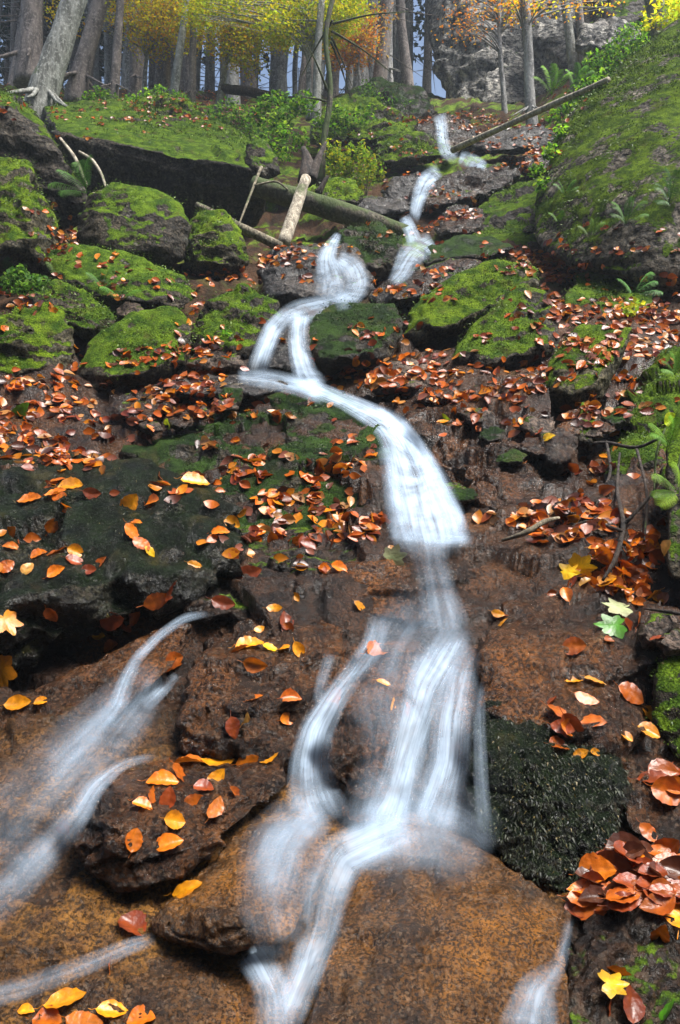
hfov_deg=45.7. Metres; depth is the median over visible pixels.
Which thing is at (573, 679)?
leaf
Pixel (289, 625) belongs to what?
leaf
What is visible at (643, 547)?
leaf
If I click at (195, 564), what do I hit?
leaf
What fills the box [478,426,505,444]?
stone
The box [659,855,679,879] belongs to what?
leaf
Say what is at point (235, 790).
leaf
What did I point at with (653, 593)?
leaf
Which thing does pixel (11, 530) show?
leaf
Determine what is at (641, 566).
leaf
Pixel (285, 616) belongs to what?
leaf
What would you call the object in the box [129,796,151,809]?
leaf
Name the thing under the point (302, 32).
beech tree
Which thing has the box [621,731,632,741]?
leaf
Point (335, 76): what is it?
spruce tree
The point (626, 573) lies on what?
leaf
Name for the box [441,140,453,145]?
stone
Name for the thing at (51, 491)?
leaf
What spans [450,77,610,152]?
fallen tree
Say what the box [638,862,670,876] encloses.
leaf
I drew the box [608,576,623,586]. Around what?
leaf
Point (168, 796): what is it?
leaf
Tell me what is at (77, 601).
rock slab
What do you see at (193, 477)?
leaf
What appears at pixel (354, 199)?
boulder
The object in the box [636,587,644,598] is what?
leaf
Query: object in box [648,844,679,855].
leaf
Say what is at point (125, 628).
leaf
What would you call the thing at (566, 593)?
leaf
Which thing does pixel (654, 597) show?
leaf
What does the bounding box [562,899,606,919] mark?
leaf
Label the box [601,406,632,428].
stone
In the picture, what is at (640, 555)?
leaf
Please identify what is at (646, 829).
leaf
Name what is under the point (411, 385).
boulder
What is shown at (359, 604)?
leaf
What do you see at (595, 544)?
leaf
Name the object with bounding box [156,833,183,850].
leaf
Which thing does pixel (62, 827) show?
leaf
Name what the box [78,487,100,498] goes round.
leaf
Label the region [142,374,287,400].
stone
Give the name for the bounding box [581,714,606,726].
leaf
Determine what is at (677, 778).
leaf
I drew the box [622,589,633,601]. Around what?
leaf
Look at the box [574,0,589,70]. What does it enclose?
spruce tree
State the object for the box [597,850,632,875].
leaf
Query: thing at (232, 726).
leaf
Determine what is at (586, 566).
leaf
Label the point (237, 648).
leaf
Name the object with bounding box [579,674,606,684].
leaf
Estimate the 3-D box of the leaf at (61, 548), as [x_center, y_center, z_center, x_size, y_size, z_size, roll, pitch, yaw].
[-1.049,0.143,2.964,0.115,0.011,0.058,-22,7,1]
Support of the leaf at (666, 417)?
on the boulder at (663, 384)
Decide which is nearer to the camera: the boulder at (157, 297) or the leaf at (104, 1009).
the leaf at (104, 1009)
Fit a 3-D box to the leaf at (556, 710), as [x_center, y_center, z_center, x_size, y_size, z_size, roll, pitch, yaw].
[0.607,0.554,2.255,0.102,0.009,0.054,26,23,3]
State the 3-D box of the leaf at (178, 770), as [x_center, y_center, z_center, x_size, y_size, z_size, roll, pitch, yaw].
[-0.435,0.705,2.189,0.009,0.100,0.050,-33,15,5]
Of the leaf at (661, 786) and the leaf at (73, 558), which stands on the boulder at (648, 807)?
the leaf at (661, 786)
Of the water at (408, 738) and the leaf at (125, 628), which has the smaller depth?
the water at (408, 738)
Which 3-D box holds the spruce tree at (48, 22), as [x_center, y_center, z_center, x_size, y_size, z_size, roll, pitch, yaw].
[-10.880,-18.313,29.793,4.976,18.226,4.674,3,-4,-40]
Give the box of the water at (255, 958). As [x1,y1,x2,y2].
[251,953,264,972]
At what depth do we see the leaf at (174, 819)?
2.00 m
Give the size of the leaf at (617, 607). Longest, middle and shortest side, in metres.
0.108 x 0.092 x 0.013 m
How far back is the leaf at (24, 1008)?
1.68 m
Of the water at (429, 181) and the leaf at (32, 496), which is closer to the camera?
the leaf at (32, 496)
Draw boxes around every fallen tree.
[221,83,285,103]
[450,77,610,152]
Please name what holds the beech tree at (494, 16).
on the hillside
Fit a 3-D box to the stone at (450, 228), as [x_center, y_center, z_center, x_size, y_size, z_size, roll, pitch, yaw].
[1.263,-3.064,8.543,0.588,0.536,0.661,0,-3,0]
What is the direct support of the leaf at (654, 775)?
on the boulder at (648, 807)
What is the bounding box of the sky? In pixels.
[0,0,641,97]
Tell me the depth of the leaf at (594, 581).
2.85 m
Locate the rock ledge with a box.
[321,550,487,629]
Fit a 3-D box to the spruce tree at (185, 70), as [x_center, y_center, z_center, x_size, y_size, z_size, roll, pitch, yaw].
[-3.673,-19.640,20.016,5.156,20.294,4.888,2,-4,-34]
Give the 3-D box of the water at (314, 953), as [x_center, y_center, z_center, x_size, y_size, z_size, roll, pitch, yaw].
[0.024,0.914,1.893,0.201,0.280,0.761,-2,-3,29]
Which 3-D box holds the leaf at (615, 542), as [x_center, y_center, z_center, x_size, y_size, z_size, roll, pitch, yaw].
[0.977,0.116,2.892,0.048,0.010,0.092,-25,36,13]
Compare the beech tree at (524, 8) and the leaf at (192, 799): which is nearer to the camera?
the leaf at (192, 799)
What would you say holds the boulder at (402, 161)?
on the hillside
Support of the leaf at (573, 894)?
on the leaf at (585, 912)
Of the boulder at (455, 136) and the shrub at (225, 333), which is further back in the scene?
the boulder at (455, 136)
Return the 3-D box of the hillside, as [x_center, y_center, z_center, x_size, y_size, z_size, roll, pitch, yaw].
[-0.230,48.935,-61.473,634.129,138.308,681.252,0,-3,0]
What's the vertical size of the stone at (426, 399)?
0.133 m
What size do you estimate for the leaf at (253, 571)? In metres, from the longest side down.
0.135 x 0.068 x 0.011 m
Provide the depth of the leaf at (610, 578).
2.84 m
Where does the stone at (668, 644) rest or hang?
on the boulder at (673, 706)
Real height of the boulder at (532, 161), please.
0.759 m
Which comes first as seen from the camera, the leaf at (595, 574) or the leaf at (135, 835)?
the leaf at (135, 835)
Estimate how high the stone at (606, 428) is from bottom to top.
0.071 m
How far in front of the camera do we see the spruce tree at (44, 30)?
26.41 m
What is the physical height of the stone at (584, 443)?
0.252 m
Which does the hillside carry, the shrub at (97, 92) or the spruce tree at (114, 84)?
the spruce tree at (114, 84)
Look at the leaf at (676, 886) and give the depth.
1.83 m
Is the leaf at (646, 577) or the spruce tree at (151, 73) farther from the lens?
the spruce tree at (151, 73)
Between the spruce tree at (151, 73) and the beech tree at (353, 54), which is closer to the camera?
the beech tree at (353, 54)
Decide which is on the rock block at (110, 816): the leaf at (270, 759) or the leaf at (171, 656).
the leaf at (270, 759)
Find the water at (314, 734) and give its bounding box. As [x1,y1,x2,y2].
[305,691,337,765]
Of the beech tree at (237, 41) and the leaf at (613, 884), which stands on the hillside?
the beech tree at (237, 41)
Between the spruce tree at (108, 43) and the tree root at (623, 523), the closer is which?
the tree root at (623, 523)
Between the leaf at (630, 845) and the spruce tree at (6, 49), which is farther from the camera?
the spruce tree at (6, 49)
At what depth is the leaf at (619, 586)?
2.78 m
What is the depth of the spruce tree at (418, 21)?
32.05 m
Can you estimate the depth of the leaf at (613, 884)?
1.86 m
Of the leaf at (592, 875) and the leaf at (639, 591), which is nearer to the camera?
the leaf at (592, 875)
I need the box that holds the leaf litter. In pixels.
[0,82,679,571]
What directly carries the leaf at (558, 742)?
on the rock block at (479, 754)
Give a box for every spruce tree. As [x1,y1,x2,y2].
[0,0,18,67]
[0,0,52,84]
[0,0,53,86]
[0,0,54,45]
[0,0,83,83]
[0,0,103,84]
[0,1,51,71]
[0,1,124,67]
[1,0,82,45]
[2,0,55,81]
[11,0,77,72]
[45,8,77,86]
[51,0,113,89]
[51,2,122,90]
[63,0,111,101]
[78,1,147,90]
[79,1,204,84]
[81,0,129,89]
[92,0,132,97]
[99,0,122,89]
[100,1,205,88]
[103,0,129,88]
[109,2,145,81]
[127,4,141,96]
[140,0,171,93]
[148,0,204,82]
[148,40,196,91]
[150,43,209,90]
[162,1,177,92]
[182,1,205,102]
[183,34,189,91]
[196,6,217,91]
[196,21,219,91]
[196,39,219,84]
[204,26,257,97]
[206,4,240,106]
[251,42,287,97]
[252,28,291,88]
[255,10,290,89]
[259,39,296,87]
[263,45,275,90]
[286,2,300,93]
[296,10,313,109]
[297,46,325,94]
[301,0,343,96]
[331,0,378,87]
[339,28,352,93]
[364,0,427,80]
[365,0,399,81]
[368,0,394,78]
[379,0,437,85]
[392,0,395,77]
[392,0,432,81]
[393,0,427,82]
[413,0,424,35]
[413,0,434,92]
[413,0,447,97]
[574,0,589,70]
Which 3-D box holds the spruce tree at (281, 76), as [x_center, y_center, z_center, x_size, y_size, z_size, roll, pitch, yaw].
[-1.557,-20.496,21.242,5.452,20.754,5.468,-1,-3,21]
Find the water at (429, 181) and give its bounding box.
[413,175,434,212]
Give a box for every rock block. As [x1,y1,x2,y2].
[71,755,291,892]
[463,700,632,891]
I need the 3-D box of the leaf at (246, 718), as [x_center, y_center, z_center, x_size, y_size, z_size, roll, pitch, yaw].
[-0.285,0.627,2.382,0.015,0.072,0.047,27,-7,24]
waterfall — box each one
[407,747,429,804]
[427,644,482,833]
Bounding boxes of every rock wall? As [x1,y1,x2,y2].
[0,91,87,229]
[43,97,265,227]
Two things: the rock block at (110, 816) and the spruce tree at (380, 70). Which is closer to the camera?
the rock block at (110, 816)
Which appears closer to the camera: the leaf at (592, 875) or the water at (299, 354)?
the leaf at (592, 875)
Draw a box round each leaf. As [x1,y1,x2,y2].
[0,560,13,572]
[0,610,23,635]
[0,655,16,686]
[0,694,30,709]
[2,541,18,548]
[7,526,15,536]
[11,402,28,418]
[13,1003,34,1013]
[16,492,41,501]
[20,563,33,574]
[25,1005,61,1023]
[28,548,46,558]
[32,696,46,704]
[33,987,86,1008]
[42,488,66,496]
[43,565,64,578]
[43,607,57,621]
[44,547,63,555]
[45,518,57,532]
[48,492,66,500]
[55,477,82,488]
[55,818,69,838]
[57,1010,102,1023]
[61,503,69,512]
[61,554,82,564]
[65,543,82,556]
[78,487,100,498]
[81,564,95,573]
[88,999,126,1017]
[92,633,104,639]
[95,612,123,630]
[96,557,105,566]
[103,639,117,651]
[117,910,146,935]
[120,494,137,509]
[120,616,130,632]
[123,519,138,538]
[124,1004,155,1023]
[125,828,142,857]
[128,611,139,625]
[129,519,141,523]
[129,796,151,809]
[133,536,149,549]
[136,592,170,610]
[139,769,178,784]
[143,543,154,556]
[144,493,158,505]
[148,785,155,802]
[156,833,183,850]
[159,785,175,807]
[160,809,185,829]
[162,581,175,603]
[164,418,169,429]
[164,754,202,762]
[164,880,201,897]
[166,652,182,667]
[169,759,185,781]
[175,471,209,484]
[184,794,202,805]
[185,560,202,567]
[191,778,213,790]
[196,758,234,765]
[205,595,235,609]
[205,796,223,822]
[207,525,229,534]
[207,768,224,780]
[224,515,239,527]
[225,710,239,738]
[228,636,263,647]
[229,644,248,652]
[229,784,239,794]
[234,754,258,765]
[235,565,261,578]
[238,657,267,672]
[240,712,249,726]
[252,529,265,536]
[254,626,264,632]
[260,642,277,651]
[260,753,277,762]
[262,604,282,611]
[277,644,289,649]
[277,688,301,701]
[279,712,291,724]
[280,611,293,629]
[281,619,293,630]
[292,638,304,656]
[293,563,307,570]
[293,592,299,600]
[318,562,329,572]
[326,560,346,571]
[326,686,341,706]
[354,600,364,610]
[360,640,386,655]
[376,678,390,685]
[383,546,404,565]
[390,697,395,709]
[405,702,409,716]
[442,414,449,420]
[489,609,504,617]
[540,700,565,716]
[543,433,554,440]
[544,735,568,748]
[545,589,556,595]
[545,719,574,733]
[547,696,556,704]
[558,718,572,735]
[558,888,594,906]
[559,706,583,737]
[560,564,584,579]
[560,587,572,602]
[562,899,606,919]
[563,637,586,654]
[563,895,583,917]
[566,676,581,681]
[566,879,586,892]
[566,881,594,898]
[567,576,579,586]
[569,852,616,884]
[570,554,602,575]
[571,691,599,704]
[573,748,587,757]
[575,866,601,884]
[577,870,605,887]
[578,577,590,585]
[578,884,606,902]
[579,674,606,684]
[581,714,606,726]
[586,576,600,589]
[590,542,607,555]
[591,571,607,579]
[591,748,599,755]
[593,574,616,586]
[593,584,604,591]
[594,895,609,910]
[595,544,612,564]
[595,614,627,638]
[597,831,645,858]
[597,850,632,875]
[598,881,610,895]
[598,891,642,911]
[600,886,639,902]
[600,971,634,998]
[601,565,615,573]
[601,584,618,594]
[602,635,613,641]
[603,878,630,895]
[605,537,617,553]
[605,538,616,547]
[606,598,632,615]
[606,840,641,863]
[606,841,644,857]
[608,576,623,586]
[608,965,630,975]
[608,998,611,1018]
[611,566,618,576]
[612,584,631,590]
[613,680,643,703]
[613,872,641,891]
[615,566,630,576]
[618,559,632,568]
[621,614,632,630]
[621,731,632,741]
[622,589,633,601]
[623,578,633,587]
[623,840,656,870]
[623,984,645,1023]
[624,569,644,580]
[624,589,633,596]
[625,566,636,569]
[625,849,640,871]
[626,546,638,556]
[626,879,646,898]
[628,532,650,542]
[629,596,645,605]
[629,769,668,782]
[630,538,640,551]
[631,857,652,876]
[631,877,638,885]
[632,533,645,544]
[633,721,659,737]
[634,582,650,596]
[634,886,660,904]
[635,545,645,562]
[635,572,652,583]
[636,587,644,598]
[636,818,657,841]
[636,875,658,888]
[637,564,647,572]
[638,538,653,551]
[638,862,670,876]
[639,541,649,547]
[639,575,653,582]
[639,889,679,915]
[640,585,651,596]
[640,840,654,858]
[641,558,654,567]
[641,758,679,776]
[642,861,672,881]
[642,883,676,896]
[643,705,652,720]
[644,775,679,805]
[645,562,657,568]
[647,587,664,598]
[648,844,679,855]
[649,549,664,564]
[650,635,663,639]
[650,878,678,890]
[650,924,669,942]
[652,591,663,601]
[653,851,676,861]
[654,838,679,853]
[657,590,669,605]
[658,999,674,1023]
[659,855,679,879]
[660,537,671,555]
[662,893,679,939]
[663,412,675,425]
[667,775,679,793]
[667,878,679,897]
[672,882,679,898]
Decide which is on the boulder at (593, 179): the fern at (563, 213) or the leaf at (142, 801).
the fern at (563, 213)
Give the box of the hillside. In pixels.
[0,25,679,1023]
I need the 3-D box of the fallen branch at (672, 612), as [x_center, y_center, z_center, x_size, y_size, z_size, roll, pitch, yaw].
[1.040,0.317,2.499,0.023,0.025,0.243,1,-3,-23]
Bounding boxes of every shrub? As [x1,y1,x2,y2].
[0,263,49,298]
[82,84,118,99]
[123,84,197,108]
[203,96,260,140]
[216,325,232,338]
[244,88,318,136]
[251,120,310,161]
[310,101,377,141]
[318,138,378,181]
[354,149,386,195]
[355,77,416,106]
[527,123,568,192]
[544,66,612,126]
[573,39,644,88]
[603,17,651,59]
[621,297,645,316]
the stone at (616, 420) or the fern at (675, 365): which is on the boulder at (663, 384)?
the fern at (675, 365)
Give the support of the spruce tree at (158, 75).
on the hillside
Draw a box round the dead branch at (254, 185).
[239,165,287,221]
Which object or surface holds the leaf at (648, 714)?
on the boulder at (648, 807)
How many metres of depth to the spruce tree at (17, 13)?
19.32 m
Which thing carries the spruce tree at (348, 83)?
on the hillside
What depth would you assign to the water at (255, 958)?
1.72 m
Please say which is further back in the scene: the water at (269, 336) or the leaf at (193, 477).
the water at (269, 336)
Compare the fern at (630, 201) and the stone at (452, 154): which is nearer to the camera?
the fern at (630, 201)
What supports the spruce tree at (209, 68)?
on the hillside
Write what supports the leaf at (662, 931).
on the boulder at (600, 944)
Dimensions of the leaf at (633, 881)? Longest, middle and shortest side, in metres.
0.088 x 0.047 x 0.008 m
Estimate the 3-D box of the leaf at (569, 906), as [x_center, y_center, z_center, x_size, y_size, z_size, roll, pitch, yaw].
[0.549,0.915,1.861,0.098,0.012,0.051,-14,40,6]
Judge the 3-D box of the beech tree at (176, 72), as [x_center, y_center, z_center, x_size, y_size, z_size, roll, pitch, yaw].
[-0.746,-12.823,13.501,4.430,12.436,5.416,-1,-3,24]
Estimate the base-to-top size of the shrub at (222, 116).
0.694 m
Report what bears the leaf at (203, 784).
on the rock block at (110, 816)
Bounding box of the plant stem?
[653,428,679,491]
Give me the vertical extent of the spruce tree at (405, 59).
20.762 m
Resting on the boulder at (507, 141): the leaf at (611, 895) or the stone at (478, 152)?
the stone at (478, 152)
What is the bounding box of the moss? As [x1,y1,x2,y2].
[0,16,679,891]
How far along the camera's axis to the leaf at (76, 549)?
2.93 m
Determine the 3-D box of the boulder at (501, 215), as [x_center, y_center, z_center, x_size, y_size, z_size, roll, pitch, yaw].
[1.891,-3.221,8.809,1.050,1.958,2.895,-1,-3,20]
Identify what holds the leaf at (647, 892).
on the boulder at (600, 944)
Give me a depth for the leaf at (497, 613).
2.78 m
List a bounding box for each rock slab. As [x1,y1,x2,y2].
[0,446,248,670]
[0,623,191,727]
[0,753,84,907]
[0,953,307,1023]
[150,818,327,954]
[307,812,571,1023]
[401,406,544,513]
[475,581,662,769]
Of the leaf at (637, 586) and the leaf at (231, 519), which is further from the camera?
the leaf at (231, 519)
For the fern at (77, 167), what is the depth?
7.11 m
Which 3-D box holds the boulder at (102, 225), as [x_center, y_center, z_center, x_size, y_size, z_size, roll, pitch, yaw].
[-1.875,-2.611,7.355,1.122,1.100,1.070,0,-3,0]
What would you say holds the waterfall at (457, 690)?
on the hillside
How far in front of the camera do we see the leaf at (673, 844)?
1.99 m
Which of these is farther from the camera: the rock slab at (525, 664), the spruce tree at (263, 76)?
the spruce tree at (263, 76)
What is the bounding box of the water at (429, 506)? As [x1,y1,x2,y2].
[301,383,442,536]
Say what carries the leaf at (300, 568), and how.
on the rock outcrop at (203, 610)
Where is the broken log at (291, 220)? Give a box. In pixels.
[278,174,310,246]
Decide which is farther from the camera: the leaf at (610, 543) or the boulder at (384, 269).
the boulder at (384, 269)
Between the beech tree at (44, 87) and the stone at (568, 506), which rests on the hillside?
the beech tree at (44, 87)
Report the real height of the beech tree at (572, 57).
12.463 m
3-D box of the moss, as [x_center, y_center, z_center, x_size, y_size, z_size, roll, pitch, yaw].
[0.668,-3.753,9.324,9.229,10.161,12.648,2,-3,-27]
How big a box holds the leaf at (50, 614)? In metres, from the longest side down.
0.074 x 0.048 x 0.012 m
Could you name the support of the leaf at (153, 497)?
on the rock slab at (77, 601)
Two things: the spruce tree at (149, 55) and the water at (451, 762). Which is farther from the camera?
the spruce tree at (149, 55)
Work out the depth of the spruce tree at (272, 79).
22.66 m
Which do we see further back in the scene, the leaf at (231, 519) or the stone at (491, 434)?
the stone at (491, 434)
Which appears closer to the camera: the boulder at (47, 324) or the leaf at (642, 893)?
the leaf at (642, 893)
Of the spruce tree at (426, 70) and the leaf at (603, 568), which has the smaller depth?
the leaf at (603, 568)
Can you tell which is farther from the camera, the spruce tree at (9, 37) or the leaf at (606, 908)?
the spruce tree at (9, 37)
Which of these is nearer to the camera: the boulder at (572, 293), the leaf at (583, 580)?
the leaf at (583, 580)
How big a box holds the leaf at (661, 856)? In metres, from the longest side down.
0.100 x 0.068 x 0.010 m
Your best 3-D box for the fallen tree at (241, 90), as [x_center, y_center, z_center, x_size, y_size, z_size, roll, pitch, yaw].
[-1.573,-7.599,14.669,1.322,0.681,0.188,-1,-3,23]
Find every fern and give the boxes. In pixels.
[0,256,27,281]
[45,261,62,276]
[48,155,92,197]
[85,267,121,288]
[99,281,140,298]
[534,63,572,94]
[548,211,564,220]
[553,180,576,194]
[565,62,593,86]
[577,217,604,236]
[610,196,648,224]
[617,272,662,296]
[648,414,679,445]
[649,461,679,509]
[653,167,679,204]
[660,349,679,375]
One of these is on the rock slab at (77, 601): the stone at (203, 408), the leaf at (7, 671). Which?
the leaf at (7, 671)
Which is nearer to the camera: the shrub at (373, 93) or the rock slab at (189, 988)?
the rock slab at (189, 988)
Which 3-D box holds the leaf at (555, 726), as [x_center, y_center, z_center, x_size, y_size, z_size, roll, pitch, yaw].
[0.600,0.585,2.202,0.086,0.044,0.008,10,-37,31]
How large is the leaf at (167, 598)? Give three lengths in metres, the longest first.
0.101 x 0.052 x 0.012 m
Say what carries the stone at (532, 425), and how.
on the stone at (531, 448)
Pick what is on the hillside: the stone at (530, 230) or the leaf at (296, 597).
the leaf at (296, 597)
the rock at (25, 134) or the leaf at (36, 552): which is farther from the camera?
the rock at (25, 134)
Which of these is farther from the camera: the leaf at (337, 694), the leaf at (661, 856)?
the leaf at (337, 694)
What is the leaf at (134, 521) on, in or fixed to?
on the rock slab at (77, 601)
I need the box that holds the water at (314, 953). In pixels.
[297,836,367,985]
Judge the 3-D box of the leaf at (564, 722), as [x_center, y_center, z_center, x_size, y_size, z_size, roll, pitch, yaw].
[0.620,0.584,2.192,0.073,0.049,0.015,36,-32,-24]
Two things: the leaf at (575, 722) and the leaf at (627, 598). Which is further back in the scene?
the leaf at (627, 598)
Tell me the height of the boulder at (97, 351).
0.682 m
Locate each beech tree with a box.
[0,0,64,91]
[8,0,87,122]
[43,0,219,96]
[163,0,189,94]
[174,0,380,121]
[188,0,299,116]
[271,0,330,144]
[288,0,407,186]
[322,1,398,85]
[431,0,546,113]
[493,0,624,123]
[560,0,588,100]
[639,0,679,38]
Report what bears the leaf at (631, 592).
on the rock slab at (525, 664)
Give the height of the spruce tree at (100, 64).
19.066 m
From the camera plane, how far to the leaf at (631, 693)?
2.41 m
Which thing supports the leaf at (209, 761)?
on the rock block at (110, 816)
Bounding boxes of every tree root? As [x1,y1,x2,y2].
[501,516,559,541]
[572,452,663,580]
[591,436,663,540]
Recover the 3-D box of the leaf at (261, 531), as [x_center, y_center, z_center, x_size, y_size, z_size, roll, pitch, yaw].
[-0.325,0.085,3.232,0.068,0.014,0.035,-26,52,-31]
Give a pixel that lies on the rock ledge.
(394, 586)
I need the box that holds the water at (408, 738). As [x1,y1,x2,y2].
[384,652,447,809]
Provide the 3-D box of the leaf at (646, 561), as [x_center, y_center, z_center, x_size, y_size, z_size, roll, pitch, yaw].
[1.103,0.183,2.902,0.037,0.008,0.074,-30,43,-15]
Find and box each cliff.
[427,0,535,101]
[482,63,523,103]
[520,0,577,97]
[576,0,644,29]
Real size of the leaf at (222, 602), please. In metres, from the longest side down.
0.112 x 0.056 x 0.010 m
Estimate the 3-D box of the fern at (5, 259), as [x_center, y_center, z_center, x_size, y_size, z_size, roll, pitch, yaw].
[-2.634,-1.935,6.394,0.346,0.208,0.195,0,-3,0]
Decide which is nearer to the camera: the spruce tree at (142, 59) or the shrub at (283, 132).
the shrub at (283, 132)
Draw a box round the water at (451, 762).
[442,706,455,774]
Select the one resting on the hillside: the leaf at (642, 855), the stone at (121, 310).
the stone at (121, 310)
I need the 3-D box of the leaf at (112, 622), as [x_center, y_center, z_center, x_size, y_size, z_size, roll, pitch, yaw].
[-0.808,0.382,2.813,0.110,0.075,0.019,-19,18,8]
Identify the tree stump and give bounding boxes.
[297,141,328,194]
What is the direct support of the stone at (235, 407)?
on the leaf litter
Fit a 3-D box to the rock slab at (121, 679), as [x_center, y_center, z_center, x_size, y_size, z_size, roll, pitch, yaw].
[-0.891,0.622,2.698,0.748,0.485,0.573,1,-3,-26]
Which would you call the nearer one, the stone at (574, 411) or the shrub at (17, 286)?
the stone at (574, 411)
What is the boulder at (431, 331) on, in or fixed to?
on the hillside
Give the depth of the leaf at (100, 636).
2.91 m
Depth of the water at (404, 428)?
3.64 m
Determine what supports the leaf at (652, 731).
on the rock slab at (525, 664)
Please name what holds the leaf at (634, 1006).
on the boulder at (600, 944)
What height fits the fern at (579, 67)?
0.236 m
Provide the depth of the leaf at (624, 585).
2.86 m
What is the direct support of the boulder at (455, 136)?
on the hillside
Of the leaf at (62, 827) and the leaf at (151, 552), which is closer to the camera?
the leaf at (62, 827)
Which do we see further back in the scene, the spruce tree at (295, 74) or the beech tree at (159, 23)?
the spruce tree at (295, 74)
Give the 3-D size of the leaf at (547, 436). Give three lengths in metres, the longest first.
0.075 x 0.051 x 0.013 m
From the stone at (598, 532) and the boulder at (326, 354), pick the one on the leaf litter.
the stone at (598, 532)
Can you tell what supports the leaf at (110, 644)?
on the hillside
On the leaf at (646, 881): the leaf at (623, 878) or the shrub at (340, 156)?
the leaf at (623, 878)
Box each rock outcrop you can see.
[175,617,367,761]
[180,525,356,627]
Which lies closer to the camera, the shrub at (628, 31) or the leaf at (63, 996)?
the leaf at (63, 996)
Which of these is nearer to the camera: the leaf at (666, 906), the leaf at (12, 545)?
the leaf at (666, 906)
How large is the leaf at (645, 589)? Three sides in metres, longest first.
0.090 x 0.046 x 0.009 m
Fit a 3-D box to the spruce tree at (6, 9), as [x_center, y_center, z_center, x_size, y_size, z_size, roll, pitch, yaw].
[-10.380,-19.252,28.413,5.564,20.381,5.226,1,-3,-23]
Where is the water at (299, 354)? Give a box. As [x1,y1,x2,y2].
[293,317,315,385]
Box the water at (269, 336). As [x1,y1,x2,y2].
[257,325,276,361]
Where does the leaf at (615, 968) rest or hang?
on the boulder at (600, 944)
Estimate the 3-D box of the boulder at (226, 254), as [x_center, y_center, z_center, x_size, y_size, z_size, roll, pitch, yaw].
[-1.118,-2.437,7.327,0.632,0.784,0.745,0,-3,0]
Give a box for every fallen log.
[195,202,282,247]
[249,176,409,234]
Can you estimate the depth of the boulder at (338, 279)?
6.40 m
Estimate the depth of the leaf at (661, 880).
1.83 m
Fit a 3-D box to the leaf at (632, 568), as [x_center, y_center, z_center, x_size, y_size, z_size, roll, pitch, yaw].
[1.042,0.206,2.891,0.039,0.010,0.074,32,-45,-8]
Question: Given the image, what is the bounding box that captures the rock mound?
[119,388,393,546]
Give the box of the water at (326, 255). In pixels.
[323,239,335,262]
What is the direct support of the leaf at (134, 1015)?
on the rock slab at (189, 988)
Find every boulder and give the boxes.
[0,157,58,282]
[0,301,76,376]
[27,279,115,340]
[41,243,195,310]
[77,182,191,267]
[77,306,190,389]
[135,92,205,120]
[184,209,249,277]
[185,342,248,375]
[190,283,281,374]
[245,138,280,179]
[255,310,314,384]
[256,243,374,306]
[309,302,407,374]
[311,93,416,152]
[314,177,363,204]
[325,640,437,822]
[335,221,404,281]
[349,76,437,122]
[366,359,432,395]
[368,258,481,307]
[373,130,450,171]
[380,171,426,213]
[403,259,539,346]
[412,163,520,215]
[414,113,478,154]
[422,234,513,266]
[452,283,559,371]
[472,176,546,253]
[473,123,556,156]
[517,145,551,180]
[534,18,679,292]
[543,324,631,412]
[564,271,653,312]
[565,825,679,1023]
[575,16,640,57]
[603,346,679,482]
[625,723,679,833]
[651,655,679,756]
[665,426,679,578]
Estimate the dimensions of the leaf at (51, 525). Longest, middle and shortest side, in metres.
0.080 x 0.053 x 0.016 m
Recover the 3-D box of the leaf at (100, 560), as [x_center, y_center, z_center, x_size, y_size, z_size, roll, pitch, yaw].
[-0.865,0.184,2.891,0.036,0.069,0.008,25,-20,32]
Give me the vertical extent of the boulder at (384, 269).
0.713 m
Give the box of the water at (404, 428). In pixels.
[382,412,457,526]
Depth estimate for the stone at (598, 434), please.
3.77 m
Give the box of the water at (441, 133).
[437,121,444,142]
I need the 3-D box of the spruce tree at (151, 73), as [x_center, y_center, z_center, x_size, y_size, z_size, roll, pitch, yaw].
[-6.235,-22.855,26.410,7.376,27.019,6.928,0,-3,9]
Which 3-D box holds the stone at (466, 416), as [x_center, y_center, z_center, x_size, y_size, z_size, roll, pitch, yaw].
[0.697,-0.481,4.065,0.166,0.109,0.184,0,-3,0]
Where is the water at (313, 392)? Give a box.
[306,389,317,395]
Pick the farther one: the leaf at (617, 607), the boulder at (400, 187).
the boulder at (400, 187)
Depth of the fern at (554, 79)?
10.66 m
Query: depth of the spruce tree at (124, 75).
19.88 m
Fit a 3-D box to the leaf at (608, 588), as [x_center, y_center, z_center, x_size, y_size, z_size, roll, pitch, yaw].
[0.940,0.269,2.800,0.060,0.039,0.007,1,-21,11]
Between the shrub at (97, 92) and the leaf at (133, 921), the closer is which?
the leaf at (133, 921)
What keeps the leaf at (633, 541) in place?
on the hillside
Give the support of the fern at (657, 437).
on the boulder at (672, 554)
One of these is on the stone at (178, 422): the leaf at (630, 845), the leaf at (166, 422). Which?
the leaf at (166, 422)
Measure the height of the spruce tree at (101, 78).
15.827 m
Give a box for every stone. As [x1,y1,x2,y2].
[105,392,172,418]
[116,301,143,319]
[124,408,156,424]
[139,420,162,435]
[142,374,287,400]
[164,412,193,431]
[188,404,209,419]
[204,378,218,389]
[214,399,238,412]
[218,387,242,405]
[356,195,413,216]
[414,385,443,405]
[432,482,465,499]
[434,207,484,237]
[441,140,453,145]
[442,390,453,400]
[446,204,468,210]
[447,145,458,155]
[448,488,477,504]
[454,402,472,415]
[463,408,493,424]
[471,147,486,156]
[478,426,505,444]
[496,448,527,465]
[517,416,554,436]
[518,437,544,459]
[522,225,534,233]
[539,427,578,471]
[551,498,580,515]
[556,418,582,435]
[566,409,579,420]
[577,402,602,450]
[584,430,602,437]
[592,522,618,536]
[599,422,615,433]
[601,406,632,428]
[623,404,636,411]
[637,613,679,648]
[655,629,679,655]
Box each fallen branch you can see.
[59,137,105,186]
[644,608,679,615]

